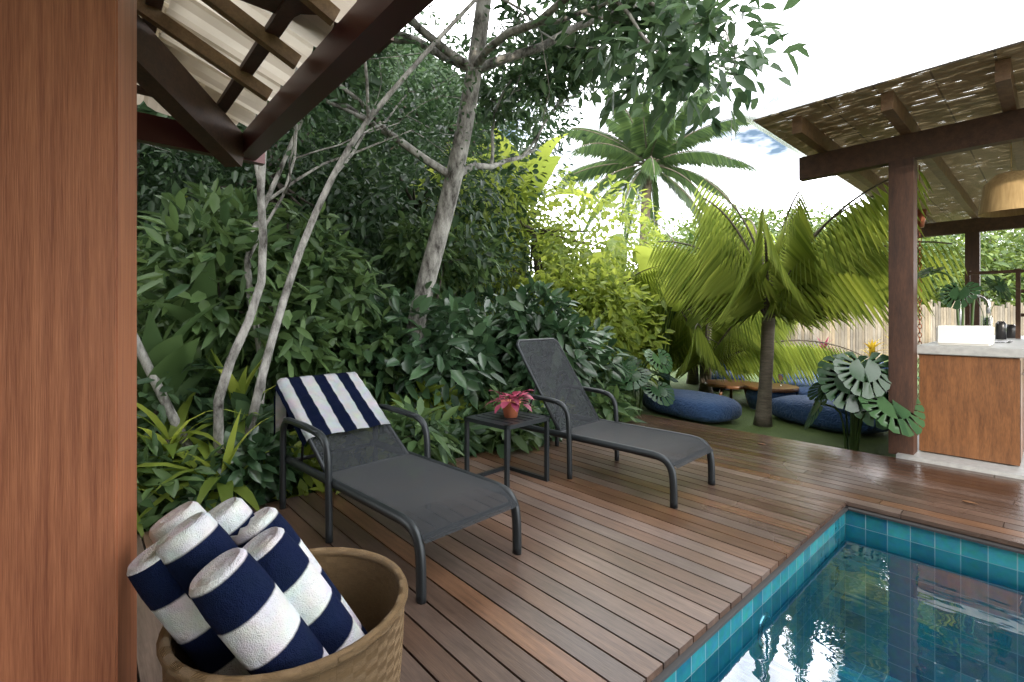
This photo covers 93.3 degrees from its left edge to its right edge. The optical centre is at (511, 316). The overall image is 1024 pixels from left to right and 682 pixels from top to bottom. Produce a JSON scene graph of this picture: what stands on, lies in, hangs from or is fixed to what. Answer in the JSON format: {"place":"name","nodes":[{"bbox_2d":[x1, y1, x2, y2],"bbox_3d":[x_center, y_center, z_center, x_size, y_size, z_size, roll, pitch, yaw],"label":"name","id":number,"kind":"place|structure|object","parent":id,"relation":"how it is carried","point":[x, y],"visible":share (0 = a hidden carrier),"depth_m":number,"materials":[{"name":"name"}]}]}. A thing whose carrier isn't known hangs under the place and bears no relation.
{"place":"outdoors","nodes":[
{"label":"outdoors","id":0,"kind":"place"},
{"bbox_2d":[137,0,339,101],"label":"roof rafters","id":1,"kind":"object","parent":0,"point":[327,11],"visible":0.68,"depth_m":1.77,"materials":[{"name":"wood"}]},
{"bbox_2d":[137,0,356,126],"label":"roof tiles","id":2,"kind":"object","parent":1,"relation":"on","point":[302,35],"visible":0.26,"depth_m":1.88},
{"bbox_2d":[137,37,528,380],"bbox_3d":[-4.455,-3.470,9.220,4.365,9.660,13.506,0,0,26],"label":"tree","id":3,"kind":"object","parent":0,"point":[159,204],"depth_m":12.59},
{"bbox_2d":[217,358,918,457],"bbox_3d":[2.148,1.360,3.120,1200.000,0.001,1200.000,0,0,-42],"label":"ground","id":4,"kind":"structure","parent":0,"point":[875,443],"depth_m":5.94,"materials":[{"name":"green plant"}]},
{"bbox_2d":[137,443,155,492],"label":"shrub","id":5,"kind":"object","parent":4,"relation":"on","point":[140,458],"visible":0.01,"depth_m":2.96,"materials":[{"name":"green plant"}]},
{"bbox_2d":[137,427,194,476],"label":"shrub","id":6,"kind":"object","parent":4,"relation":"on","point":[140,441],"visible":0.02,"depth_m":3.28,"materials":[{"name":"green plant"}]},
{"bbox_2d":[137,436,205,538],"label":"plant","id":7,"kind":"object","parent":4,"relation":"on","point":[140,526],"visible":0.08,"depth_m":2.90,"materials":[{"name":"green plant"}]},
{"bbox_2d":[137,353,224,452],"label":"shrub","id":8,"kind":"object","parent":4,"relation":"on","point":[152,399],"visible":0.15,"depth_m":3.40,"materials":[{"name":"green plant"}]},
{"bbox_2d":[137,429,226,538],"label":"ground cover","id":9,"kind":"object","parent":4,"relation":"on","point":[158,476],"visible":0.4,"depth_m":2.88,"materials":[{"name":"green plant"}]},
{"bbox_2d":[139,410,293,518],"bbox_3d":[-1.870,1.004,3.037,0.892,0.864,1.084,0,0,-42],"label":"dracaena","id":10,"kind":"object","parent":4,"relation":"on","point":[224,492],"visible":0.48,"depth_m":2.94,"materials":[{"name":"green plant"}]},
{"bbox_2d":[162,425,312,512],"bbox_3d":[-1.815,1.128,3.227,0.893,0.751,0.716,0,0,-42],"label":"ground cover","id":11,"kind":"object","parent":4,"relation":"on","point":[263,477],"visible":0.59,"depth_m":3.15,"materials":[{"name":"green plant"}]},
{"bbox_2d":[149,11,440,175],"bbox_3d":[-5.181,-2.750,9.960,6.384,8.263,6.681,0,0,-42],"label":"tree","id":12,"kind":"object","parent":4,"relation":"on","point":[275,145],"visible":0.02,"depth_m":9.97,"materials":[{"name":"green plant"}]},
{"bbox_2d":[286,428,308,487],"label":"shrub","id":13,"kind":"object","parent":4,"relation":"on","point":[293,442],"visible":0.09,"depth_m":3.86,"materials":[{"name":"green plant"}]},
{"bbox_2d":[263,431,339,499],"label":"shrub","id":14,"kind":"object","parent":4,"relation":"on","point":[302,487],"visible":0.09,"depth_m":3.33,"materials":[{"name":"green plant"}]},
{"bbox_2d":[137,0,671,453],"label":"tree","id":15,"kind":"object","parent":4,"relation":"on","point":[262,222],"visible":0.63,"depth_m":3.79,"materials":[{"name":"green plant"}]},
{"bbox_2d":[382,395,463,466],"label":"shrub","id":16,"kind":"object","parent":4,"relation":"on","point":[399,422],"visible":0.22,"depth_m":3.84,"materials":[{"name":"green plant"}]},
{"bbox_2d":[383,381,474,439],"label":"shrub","id":17,"kind":"object","parent":4,"relation":"on","point":[422,387],"visible":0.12,"depth_m":4.58,"materials":[{"name":"green plant"}]},
{"bbox_2d":[398,403,491,462],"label":"shrub","id":18,"kind":"object","parent":4,"relation":"on","point":[456,429],"visible":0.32,"depth_m":4.17,"materials":[{"name":"green plant"}]},
{"bbox_2d":[412,369,492,414],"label":"shrub","id":19,"kind":"object","parent":4,"relation":"on","point":[479,402],"visible":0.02,"depth_m":4.97,"materials":[{"name":"green plant"}]},
{"bbox_2d":[137,0,809,380],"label":"tree","id":20,"kind":"object","parent":4,"relation":"on","point":[681,72],"visible":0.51,"depth_m":4.38,"materials":[{"name":"green plant"}]},
{"bbox_2d":[475,368,523,413],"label":"shrub","id":21,"kind":"object","parent":4,"relation":"on","point":[502,387],"visible":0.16,"depth_m":5.25,"materials":[{"name":"green plant"}]},
{"bbox_2d":[460,384,554,457],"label":"shrub","id":22,"kind":"object","parent":4,"relation":"on","point":[524,440],"visible":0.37,"depth_m":4.37,"materials":[{"name":"green plant"}]},
{"bbox_2d":[478,390,561,445],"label":"shrub","id":23,"kind":"object","parent":4,"relation":"on","point":[542,409],"visible":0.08,"depth_m":4.73,"materials":[{"name":"green plant"}]},
{"bbox_2d":[407,135,664,313],"bbox_3d":[0.244,-0.963,8.835,4.153,4.712,4.864,0,0,-42],"label":"tree","id":24,"kind":"object","parent":4,"relation":"on","point":[560,239],"visible":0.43,"depth_m":8.23,"materials":[{"name":"green plant"}]},
{"bbox_2d":[443,275,631,406],"bbox_3d":[0.229,0.492,6.345,2.448,1.978,2.707,0,0,-42],"label":"shrub","id":25,"kind":"object","parent":4,"relation":"on","point":[518,320],"visible":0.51,"depth_m":5.57,"materials":[{"name":"green plant"}]},
{"bbox_2d":[481,128,597,277],"bbox_3d":[0.258,-1.220,8.980,2.371,5.165,2.710,0,0,24],"label":"banana","id":26,"kind":"object","parent":4,"relation":"on","point":[551,163],"visible":0.34,"depth_m":8.76,"materials":[{"name":"plant"}]},
{"bbox_2d":[532,393,550,426],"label":"shrub","id":27,"kind":"object","parent":4,"relation":"on","point":[542,424],"visible":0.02,"depth_m":5.01,"materials":[{"name":"green plant"}]},
{"bbox_2d":[507,235,589,275],"bbox_3d":[1.131,-0.367,10.481,2.930,3.460,2.744,0,0,-18],"label":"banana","id":28,"kind":"object","parent":4,"relation":"on","point":[544,257],"visible":0.05,"depth_m":10.25,"materials":[{"name":"green plant"}]},
{"bbox_2d":[137,505,1023,681],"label":"floor","id":29,"kind":"structure","parent":4,"relation":"on","point":[871,512],"depth_m":2.77,"materials":[{"name":"wood"}]},
{"bbox_2d":[137,414,1023,681],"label":"deck planks","id":30,"kind":"object","parent":29,"relation":"on","point":[620,570],"visible":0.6,"depth_m":2.59,"materials":[{"name":"brown wood"}]},
{"bbox_2d":[0,0,136,681],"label":"wooden post","id":31,"kind":"object","parent":30,"relation":"on","point":[68,325],"visible":1,"depth_m":1.16,"materials":[{"name":"brown wood"}]},
{"bbox_2d":[126,497,407,681],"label":"basket","id":32,"kind":"object","parent":30,"relation":"on","point":[234,589],"visible":1,"depth_m":1.15,"materials":[{"name":"wicker"}]},
{"bbox_2d":[274,372,521,604],"bbox_3d":[-0.772,0.803,2.826,1.712,0.794,0.688,0,0,44],"label":"lounge chair","id":33,"kind":"object","parent":30,"relation":"on","point":[340,423],"visible":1,"depth_m":2.77,"materials":[{"name":"fabric"}]},
{"bbox_2d":[464,409,548,487],"bbox_3d":[-0.038,0.965,3.531,0.440,0.470,0.440,0,0,44],"label":"side table","id":34,"kind":"object","parent":30,"relation":"on","point":[498,419],"visible":0.78,"depth_m":3.51,"materials":[{"name":"grey metal"}]},
{"bbox_2d":[485,389,535,417],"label":"potted plant","id":35,"kind":"object","parent":34,"relation":"on","point":[510,405],"visible":1,"depth_m":3.47,"materials":[{"name":"plant"}]},
{"bbox_2d":[508,338,714,508],"bbox_3d":[0.710,0.696,3.756,1.491,1.008,0.688,0,0,45],"label":"sun lounger","id":36,"kind":"object","parent":30,"relation":"on","point":[564,398],"visible":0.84,"depth_m":3.80,"materials":[{"name":"fabric"}]},
{"bbox_2d":[888,157,980,454],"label":"pergola posts","id":37,"kind":"object","parent":30,"relation":"on","point":[902,277],"visible":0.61,"depth_m":4.15,"materials":[{"name":"wood"}]},
{"bbox_2d":[753,40,1023,221],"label":"bamboo mat","id":38,"kind":"object","parent":37,"relation":"on","point":[858,119],"visible":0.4,"depth_m":4.10,"materials":[{"name":"wicker"}]},
{"bbox_2d":[730,20,1023,215],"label":"roof","id":39,"kind":"structure","parent":38,"relation":"on","point":[982,43],"depth_m":3.44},
{"bbox_2d":[799,108,1023,237],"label":"pergola beams","id":40,"kind":"structure","parent":37,"relation":"on","point":[989,131],"depth_m":4.22,"materials":[{"name":"wood"}]},
{"bbox_2d":[792,57,1023,223],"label":"rafters","id":41,"kind":"object","parent":40,"relation":"on","point":[897,115],"visible":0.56,"depth_m":4.29,"materials":[{"name":"wood"}]},
{"bbox_2d":[978,143,1023,217],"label":"pendant lamp","id":42,"kind":"object","parent":40,"relation":"hanging from","point":[1002,194],"visible":0.91,"depth_m":3.93,"materials":[{"name":"wicker"}]},
{"bbox_2d":[917,165,926,424],"bbox_3d":[4.213,-0.178,4.997,0.120,2.784,0.120,0,0,-42],"label":"rain chain","id":43,"kind":"object","parent":37,"relation":"hanging from","point":[920,215],"visible":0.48,"depth_m":4.99,"materials":[{"name":"orange metal"}]},
{"bbox_2d":[486,253,721,374],"bbox_3d":[1.393,-0.021,9.449,4.367,2.761,4.878,0,0,-42],"label":"shrub","id":44,"kind":"object","parent":4,"relation":"on","point":[648,282],"visible":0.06,"depth_m":8.35,"materials":[{"name":"green plant"}]},
{"bbox_2d":[588,377,624,416],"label":"shrub","id":45,"kind":"object","parent":4,"relation":"on","point":[593,382],"visible":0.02,"depth_m":6.04,"materials":[{"name":"green plant"}]},
{"bbox_2d":[585,368,647,423],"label":"shrub","id":46,"kind":"object","parent":4,"relation":"on","point":[625,404],"visible":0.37,"depth_m":5.52,"materials":[{"name":"green plant"}]},
{"bbox_2d":[575,233,666,353],"bbox_3d":[2.035,-0.195,9.196,2.574,3.116,3.146,0,0,-13],"label":"banana","id":47,"kind":"object","parent":4,"relation":"on","point":[612,241],"visible":0.12,"depth_m":8.57,"materials":[{"name":"green plant"}]},
{"bbox_2d":[601,352,657,393],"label":"shrub","id":48,"kind":"object","parent":4,"relation":"on","point":[640,364],"visible":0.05,"depth_m":6.90,"materials":[{"name":"green plant"}]},
{"bbox_2d":[608,349,677,414],"bbox_3d":[1.613,0.881,6.199,1.151,0.961,1.064,0,0,7],"label":"monstera","id":49,"kind":"object","parent":4,"relation":"on","point":[631,380],"visible":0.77,"depth_m":5.88,"materials":[{"name":"green plant"}]},
{"bbox_2d":[549,77,757,363],"bbox_3d":[3.734,-2.705,13.961,5.961,8.160,5.645,0,0,-42],"label":"tall palm","id":50,"kind":"object","parent":4,"relation":"on","point":[656,157],"visible":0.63,"depth_m":13.30,"materials":[{"name":"green plant"}]},
{"bbox_2d":[634,245,689,388],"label":"shrub","id":51,"kind":"object","parent":4,"relation":"on","point":[643,256],"visible":0.27,"depth_m":7.95,"materials":[{"name":"green plant"}]},
{"bbox_2d":[642,389,741,422],"bbox_3d":[2.425,1.200,6.646,0.765,0.322,1.395,0,0,-27],"label":"bean bag","id":52,"kind":"object","parent":4,"relation":"on","point":[700,406],"visible":0.79,"depth_m":6.18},
{"bbox_2d":[625,218,775,383],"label":"palm tree","id":53,"kind":"object","parent":4,"relation":"on","point":[692,378],"visible":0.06,"depth_m":9.74,"materials":[{"name":"green plant"}]},
{"bbox_2d":[700,362,746,389],"bbox_3d":[4.033,1.026,9.286,0.810,0.678,1.184,0,0,19],"label":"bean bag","id":54,"kind":"object","parent":4,"relation":"on","point":[718,377],"visible":0.09,"depth_m":8.82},
{"bbox_2d":[705,379,752,402],"bbox_3d":[3.554,1.213,7.784,0.840,0.305,0.840,0,0,-42],"label":"table","id":55,"kind":"object","parent":4,"relation":"on","point":[721,385],"visible":0.6,"depth_m":7.68,"materials":[{"name":"brown wood"}]},
{"bbox_2d":[630,202,833,313],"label":"tree","id":56,"kind":"object","parent":4,"relation":"on","point":[690,238],"visible":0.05,"depth_m":21.23,"materials":[{"name":"green plant"}]},
{"bbox_2d":[628,201,838,269],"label":"tree","id":57,"kind":"object","parent":4,"relation":"on","point":[785,213],"visible":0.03,"depth_m":24.76,"materials":[{"name":"green plant"}]},
{"bbox_2d":[622,272,865,393],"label":"palm tree","id":58,"kind":"object","parent":4,"relation":"on","point":[740,347],"visible":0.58,"depth_m":7.85,"materials":[{"name":"green plant"}]},
{"bbox_2d":[744,382,798,409],"bbox_3d":[3.837,1.190,7.165,0.720,0.340,0.720,0,0,-42],"label":"table","id":59,"kind":"object","parent":4,"relation":"on","point":[777,391],"visible":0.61,"depth_m":7.04,"materials":[{"name":"brown wood"}]},
{"bbox_2d":[778,374,782,385],"bbox_3d":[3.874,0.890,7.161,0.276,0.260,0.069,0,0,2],"label":"wine glass","id":60,"kind":"object","parent":59,"relation":"on","point":[780,377],"visible":0.52,"depth_m":7.14,"materials":[{"name":"glass"}]},
{"bbox_2d":[773,368,817,382],"bbox_3d":[5.557,1.031,9.230,1.186,0.665,0.765,0,0,-32],"label":"bean bag","id":61,"kind":"object","parent":4,"relation":"on","point":[793,376],"visible":0.04,"depth_m":8.91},
{"bbox_2d":[647,169,967,426],"bbox_3d":[3.234,-0.196,5.960,3.440,3.126,3.456,0,0,-42],"label":"palm tree","id":62,"kind":"object","parent":4,"relation":"on","point":[730,275],"visible":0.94,"depth_m":5.50,"materials":[{"name":"green plant"}]},
{"bbox_2d":[782,367,848,386],"bbox_3d":[5.004,1.035,7.729,0.765,0.667,1.362,0,0,-12],"label":"bean bag","id":63,"kind":"object","parent":4,"relation":"on","point":[800,384],"visible":0.05,"depth_m":7.84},
{"bbox_2d":[817,337,836,351],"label":"flowers","id":64,"kind":"object","parent":4,"relation":"on","point":[825,344],"visible":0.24,"depth_m":12.98,"materials":[{"name":"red plant"}]},
{"bbox_2d":[772,394,887,433],"bbox_3d":[3.914,1.028,6.021,0.765,0.676,1.364,0,0,-21],"label":"bean bag","id":65,"kind":"object","parent":4,"relation":"on","point":[795,408],"visible":0.24,"depth_m":5.85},
{"bbox_2d":[796,380,885,395],"bbox_3d":[4.603,1.035,6.894,0.765,0.666,1.273,0,0,-31],"label":"bean bag","id":66,"kind":"object","parent":4,"relation":"on","point":[803,390],"visible":0.06,"depth_m":6.99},
{"bbox_2d":[664,510,1023,681],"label":"pool shell","id":67,"kind":"object","parent":4,"relation":"in","point":[849,596],"visible":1,"depth_m":2.75},
{"bbox_2d":[758,612,772,647],"bbox_3d":[1.178,1.460,2.255,0.154,0.154,0.022,0,0,-42],"label":"pool light","id":68,"kind":"object","parent":67,"relation":"in","point":[765,635],"visible":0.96,"depth_m":2.23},
{"bbox_2d":[651,506,1023,681],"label":"pool lip","id":69,"kind":"object","parent":67,"relation":"on","point":[684,657],"visible":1,"depth_m":2.30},
{"bbox_2d":[804,351,925,450],"bbox_3d":[3.280,0.840,4.589,1.178,1.045,0.854,0,0,-62],"label":"monstera","id":70,"kind":"object","parent":4,"relation":"on","point":[865,384],"visible":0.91,"depth_m":4.32,"materials":[{"name":"green plant"}]},
{"bbox_2d":[707,300,1023,359],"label":"fence","id":71,"kind":"object","parent":4,"relation":"on","point":[855,339],"visible":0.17,"depth_m":15.49,"materials":[{"name":"brown wood"}]},
{"bbox_2d":[860,338,885,357],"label":"yellow flower","id":72,"kind":"object","parent":4,"relation":"on","point":[871,347],"visible":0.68,"depth_m":12.45,"materials":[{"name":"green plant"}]},
{"bbox_2d":[772,197,1023,306],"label":"tree","id":73,"kind":"object","parent":4,"relation":"on","point":[958,242],"visible":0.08,"depth_m":19.40,"materials":[{"name":"green plant"}]},
{"bbox_2d":[813,213,1023,290],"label":"tree","id":74,"kind":"object","parent":4,"relation":"on","point":[981,232],"visible":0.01,"depth_m":23.81,"materials":[{"name":"green plant"}]},
{"bbox_2d":[896,335,1023,479],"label":"counter top","id":75,"kind":"object","parent":4,"relation":"on","point":[1014,348],"visible":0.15,"depth_m":3.93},
{"bbox_2d":[936,325,993,345],"bbox_3d":[4.091,0.165,4.367,0.300,0.170,0.360,0,0,-42],"label":"white box","id":76,"kind":"object","parent":75,"relation":"on","point":[965,335],"visible":0.99,"depth_m":4.26,"materials":[{"name":"white ceramic"}]},
{"bbox_2d":[917,267,1010,325],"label":"monstera plant","id":77,"kind":"object","parent":76,"relation":"on","point":[956,295],"visible":0.98,"depth_m":4.33,"materials":[{"name":"green plant"}]},
{"bbox_2d":[919,354,1023,465],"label":"cabinet","id":78,"kind":"object","parent":75,"relation":"in","point":[970,405],"visible":0.82,"depth_m":3.96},
{"bbox_2d":[959,294,990,324],"bbox_3d":[4.454,0.012,4.666,0.044,0.476,0.237,0,0,-42],"label":"faucet","id":79,"kind":"object","parent":75,"relation":"on","point":[988,304],"visible":0.4,"depth_m":4.60,"materials":[{"name":"silver metal"}]},
{"bbox_2d":[965,268,1023,338],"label":"metal frame","id":80,"kind":"object","parent":75,"relation":"on","point":[1019,291],"visible":0.83,"depth_m":5.51,"materials":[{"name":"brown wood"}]},
{"bbox_2d":[976,288,1016,325],"bbox_3d":[5.008,-0.021,5.078,0.384,0.543,0.381,0,0,-8],"label":"vase","id":81,"kind":"object","parent":75,"relation":"on","point":[990,290],"depth_m":5.08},
{"bbox_2d":[983,318,1015,338],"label":"jars","id":82,"kind":"object","parent":75,"relation":"on","point":[1003,330],"visible":0.59,"depth_m":5.38},
{"bbox_2d":[917,228,1023,307],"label":"tree","id":83,"kind":"object","parent":4,"relation":"on","point":[1019,249],"visible":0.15,"depth_m":21.66,"materials":[{"name":"green plant"}]},
{"bbox_2d":[987,230,1023,300],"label":"tree","id":84,"kind":"object","parent":4,"relation":"on","point":[1014,231],"visible":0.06,"depth_m":26.98,"materials":[{"name":"green plant"}]},
{"label":"plant bed","id":85,"kind":"object","parent":4,"relation":"on","visible":0},
{"bbox_2d":[137,297,230,437],"bbox_3d":[-2.590,0.605,3.392,1.013,1.510,1.049,0,0,-42],"label":"heliconia","id":86,"kind":"object","parent":85,"relation":"on","point":[173,356],"visible":0.39,"depth_m":3.30,"materials":[{"name":"green plant"}]},
{"bbox_2d":[137,389,240,492],"bbox_3d":[-2.266,0.904,3.186,0.934,0.912,1.010,0,0,-15],"label":"dracaena","id":87,"kind":"object","parent":85,"relation":"on","point":[170,431],"visible":0.38,"depth_m":3.19,"materials":[{"name":"green plant"}]},
{"bbox_2d":[137,259,266,395],"bbox_3d":[-2.536,0.458,3.784,0.842,1.803,1.274,0,0,36],"label":"heliconia","id":88,"kind":"object","parent":85,"relation":"on","point":[205,284],"visible":0.2,"depth_m":3.68,"materials":[{"name":"green plant"}]},
{"bbox_2d":[159,233,251,269],"bbox_3d":[-2.901,0.115,4.804,0.885,2.490,1.187,0,0,-14],"label":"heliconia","id":89,"kind":"object","parent":85,"relation":"on","point":[229,250],"visible":0.01,"depth_m":4.57,"materials":[{"name":"green plant"}]},
{"bbox_2d":[183,349,275,443],"bbox_3d":[-2.102,0.782,3.673,0.876,1.156,0.995,0,0,-42],"label":"dracaena","id":90,"kind":"object","parent":85,"relation":"on","point":[241,385],"visible":0.28,"depth_m":3.56,"materials":[{"name":"green plant"}]},
{"bbox_2d":[167,386,294,478],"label":"ground cover","id":91,"kind":"object","parent":85,"relation":"on","point":[238,402],"visible":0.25,"depth_m":3.52,"materials":[{"name":"green plant"}]},
{"bbox_2d":[137,178,345,425],"bbox_3d":[-2.611,0.024,4.275,1.945,2.701,2.238,0,0,-42],"label":"shrub","id":92,"kind":"object","parent":85,"relation":"on","point":[227,201],"visible":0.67,"depth_m":3.90,"materials":[{"name":"green plant"}]},
{"bbox_2d":[137,105,349,224],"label":"tree","id":93,"kind":"object","parent":85,"relation":"on","point":[206,174],"visible":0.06,"depth_m":6.38,"materials":[{"name":"green plant"}]},
{"bbox_2d":[175,198,365,430],"bbox_3d":[-2.392,0.092,4.849,1.739,2.542,1.522,0,0,-42],"label":"shrub","id":94,"kind":"object","parent":85,"relation":"on","point":[339,243],"visible":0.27,"depth_m":4.74,"materials":[{"name":"green plant"}]},
{"bbox_2d":[137,75,416,291],"bbox_3d":[-3.195,-1.367,7.243,4.361,5.494,4.134,0,0,25],"label":"tree","id":95,"kind":"object","parent":85,"relation":"on","point":[145,189],"visible":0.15,"depth_m":6.42,"materials":[{"name":"green plant"}]},
{"bbox_2d":[233,280,345,405],"bbox_3d":[-2.206,0.479,4.349,1.175,1.762,1.314,0,0,-42],"label":"heliconia","id":96,"kind":"object","parent":85,"relation":"on","point":[310,326],"visible":0.18,"depth_m":4.24,"materials":[{"name":"green plant"}]},
{"bbox_2d":[234,237,413,403],"bbox_3d":[-2.085,0.277,5.078,1.914,2.205,2.375,0,0,-42],"label":"shrub","id":97,"kind":"object","parent":85,"relation":"on","point":[349,327],"visible":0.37,"depth_m":4.56,"materials":[{"name":"green plant"}]},
{"bbox_2d":[254,132,401,263],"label":"tree","id":98,"kind":"object","parent":85,"relation":"on","point":[360,160],"visible":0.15,"depth_m":7.58,"materials":[{"name":"green plant"}]},
{"bbox_2d":[346,297,407,370],"bbox_3d":[-1.346,0.578,5.394,0.921,1.564,1.424,0,0,9],"label":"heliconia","id":99,"kind":"object","parent":85,"relation":"on","point":[405,310],"visible":0.04,"depth_m":5.10,"materials":[{"name":"green plant"}]},
{"bbox_2d":[266,80,547,321],"bbox_3d":[-1.400,-1.078,7.907,4.539,4.896,5.052,0,0,-42],"label":"tree","id":100,"kind":"object","parent":85,"relation":"on","point":[419,206],"visible":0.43,"depth_m":6.68,"materials":[{"name":"green plant"}]},
{"bbox_2d":[333,281,512,418],"bbox_3d":[-1.062,0.493,5.383,1.941,1.780,2.556,0,0,-18],"label":"shrub","id":101,"kind":"object","parent":85,"relation":"on","point":[448,352],"visible":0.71,"depth_m":4.74,"materials":[{"name":"green plant"}]},
{"bbox_2d":[303,3,580,321],"bbox_3d":[-2.034,-2.650,10.597,6.927,8.066,5.119,0,0,23],"label":"tree","id":102,"kind":"object","parent":85,"relation":"on","point":[474,132],"visible":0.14,"depth_m":10.01,"materials":[{"name":"green plant"}]},
{"bbox_2d":[379,210,508,305],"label":"shrub","id":103,"kind":"object","parent":85,"relation":"on","point":[445,280],"visible":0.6,"depth_m":6.37,"materials":[{"name":"green plant"}]},
{"bbox_2d":[512,257,627,325],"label":"bright shrub","id":104,"kind":"object","parent":85,"relation":"on","point":[568,282],"visible":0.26,"depth_m":7.16,"materials":[{"name":"green plant"}]},
{"bbox_2d":[533,245,675,387],"bbox_3d":[1.153,0.146,6.964,2.274,2.455,2.109,0,0,23],"label":"shrub","id":105,"kind":"object","parent":85,"relation":"on","point":[628,317],"visible":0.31,"depth_m":6.69,"materials":[{"name":"green plant"}]},
{"bbox_2d":[401,0,1023,299],"label":"sky","id":106,"kind":"structure","parent":0,"point":[843,38],"materials":[{"name":"white"}]},
{"bbox_2d":[1020,360,1020,462],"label":"counter seams","id":107,"kind":"object","parent":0,"point":[1020,411],"visible":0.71,"depth_m":3.76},
{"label":"house","id":108,"kind":"structure","parent":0},
{"bbox_2d":[137,0,393,166],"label":"rafters","id":109,"kind":"object","parent":108,"relation":"attached to","point":[172,86],"visible":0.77,"depth_m":2.03,"materials":[{"name":"wood"}]},
{"bbox_2d":[137,0,433,165],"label":"roof beam","id":110,"kind":"structure","parent":109,"relation":"attached to","point":[362,32],"depth_m":1.77,"materials":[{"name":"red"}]}
]}

